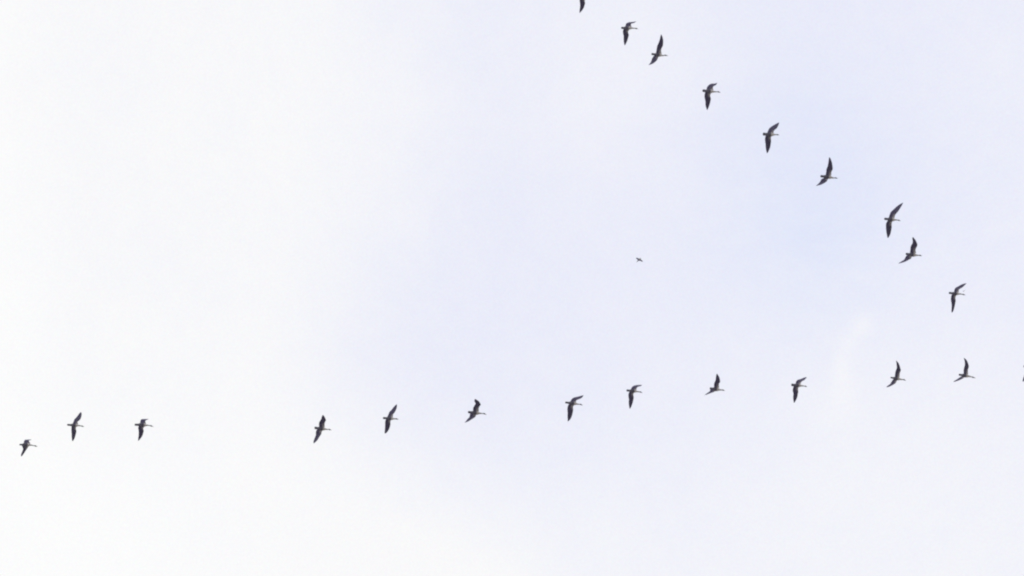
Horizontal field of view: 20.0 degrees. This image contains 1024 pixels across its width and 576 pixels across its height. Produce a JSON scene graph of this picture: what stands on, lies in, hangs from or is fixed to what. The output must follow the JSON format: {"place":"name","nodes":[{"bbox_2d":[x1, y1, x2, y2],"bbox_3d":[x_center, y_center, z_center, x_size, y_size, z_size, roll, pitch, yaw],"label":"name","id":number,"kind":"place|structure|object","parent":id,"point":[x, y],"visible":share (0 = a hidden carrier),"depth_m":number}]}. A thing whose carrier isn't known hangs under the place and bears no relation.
{"place":"outdoors","nodes":[
{"label":"outdoors","id":0,"kind":"place"},
{"bbox_2d":[19,439,37,455],"bbox_3d":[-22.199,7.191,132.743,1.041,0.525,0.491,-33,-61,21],"label":"goose","id":1,"kind":"object","parent":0,"point":[26,444],"visible":1,"depth_m":132.63},
{"bbox_2d":[67,412,83,440],"bbox_3d":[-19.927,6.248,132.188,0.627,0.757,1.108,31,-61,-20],"label":"goose","id":2,"kind":"object","parent":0,"point":[74,425],"visible":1,"depth_m":132.02},
{"bbox_2d":[135,419,152,440],"bbox_3d":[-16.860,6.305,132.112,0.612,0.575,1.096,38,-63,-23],"label":"goose","id":3,"kind":"object","parent":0,"point":[142,424],"visible":1,"depth_m":131.99},
{"bbox_2d":[313,415,330,442],"bbox_3d":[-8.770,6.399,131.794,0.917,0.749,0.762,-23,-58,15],"label":"goose","id":4,"kind":"object","parent":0,"point":[320,428],"visible":1,"depth_m":131.99},
{"bbox_2d":[383,404,398,433],"bbox_3d":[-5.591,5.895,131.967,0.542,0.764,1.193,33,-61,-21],"label":"goose","id":5,"kind":"object","parent":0,"point":[389,418],"visible":1,"depth_m":131.79},
{"bbox_2d":[466,399,486,421],"bbox_3d":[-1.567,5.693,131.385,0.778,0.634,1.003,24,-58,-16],"label":"goose","id":6,"kind":"object","parent":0,"point":[474,412],"visible":1,"depth_m":131.48},
{"bbox_2d":[0,0,1023,575],"label":"sky","id":7,"kind":"structure","parent":0,"point":[230,227]},
{"bbox_2d":[565,395,582,420],"bbox_3d":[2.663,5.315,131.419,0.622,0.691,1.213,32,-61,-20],"label":"goose","id":8,"kind":"object","parent":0,"point":[572,403],"visible":1,"depth_m":131.29},
{"bbox_2d":[579,0,584,12],"bbox_3d":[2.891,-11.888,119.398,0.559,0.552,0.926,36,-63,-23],"label":"goose","id":9,"kind":"object","parent":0,"point":[582,3],"visible":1,"depth_m":119.32},
{"bbox_2d":[621,21,637,44],"bbox_3d":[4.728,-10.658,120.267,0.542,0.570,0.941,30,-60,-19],"label":"goose","id":10,"kind":"object","parent":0,"point":[627,27],"visible":1,"depth_m":120.11},
{"bbox_2d":[626,385,641,407],"bbox_3d":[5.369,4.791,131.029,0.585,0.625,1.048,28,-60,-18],"label":"goose","id":11,"kind":"object","parent":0,"point":[632,390],"visible":1,"depth_m":130.89},
{"bbox_2d":[649,35,667,64],"bbox_3d":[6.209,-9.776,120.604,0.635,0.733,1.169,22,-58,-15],"label":"goose","id":12,"kind":"object","parent":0,"point":[658,53],"visible":1,"depth_m":120.72},
{"bbox_2d":[702,83,720,109],"bbox_3d":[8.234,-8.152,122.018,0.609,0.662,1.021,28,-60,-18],"label":"goose","id":13,"kind":"object","parent":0,"point":[708,91],"visible":1,"depth_m":121.86},
{"bbox_2d":[705,374,724,394],"bbox_3d":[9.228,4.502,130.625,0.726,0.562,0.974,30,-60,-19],"label":"goose","id":14,"kind":"object","parent":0,"point":[716,386],"visible":1,"depth_m":130.70},
{"bbox_2d":[763,123,778,152],"bbox_3d":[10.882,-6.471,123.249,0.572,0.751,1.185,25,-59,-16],"label":"goose","id":15,"kind":"object","parent":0,"point":[769,134],"visible":1,"depth_m":123.10},
{"bbox_2d":[791,377,806,402],"bbox_3d":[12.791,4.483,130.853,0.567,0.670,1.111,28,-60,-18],"label":"goose","id":16,"kind":"object","parent":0,"point":[797,385],"visible":1,"depth_m":130.71},
{"bbox_2d":[816,157,837,185],"bbox_3d":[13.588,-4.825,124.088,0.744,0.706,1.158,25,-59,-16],"label":"goose","id":17,"kind":"object","parent":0,"point":[827,176],"visible":1,"depth_m":124.18},
{"bbox_2d":[884,203,902,237],"bbox_3d":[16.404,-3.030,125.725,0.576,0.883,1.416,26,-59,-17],"label":"goose","id":18,"kind":"object","parent":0,"point":[893,212],"visible":1,"depth_m":125.58},
{"bbox_2d":[887,361,905,386],"bbox_3d":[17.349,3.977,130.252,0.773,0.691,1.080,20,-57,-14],"label":"goose","id":19,"kind":"object","parent":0,"point":[897,376],"visible":1,"depth_m":130.36},
{"bbox_2d":[898,237,920,263],"bbox_3d":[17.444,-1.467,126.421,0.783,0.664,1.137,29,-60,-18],"label":"goose","id":20,"kind":"object","parent":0,"point":[912,253],"visible":1,"depth_m":126.50},
{"bbox_2d":[949,283,966,311],"bbox_3d":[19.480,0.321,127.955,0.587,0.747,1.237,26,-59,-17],"label":"goose","id":21,"kind":"object","parent":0,"point":[954,294],"visible":1,"depth_m":127.81},
{"bbox_2d":[954,358,974,381],"bbox_3d":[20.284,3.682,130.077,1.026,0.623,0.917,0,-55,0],"label":"goose","id":22,"kind":"object","parent":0,"point":[966,367],"visible":1,"depth_m":130.26}
]}

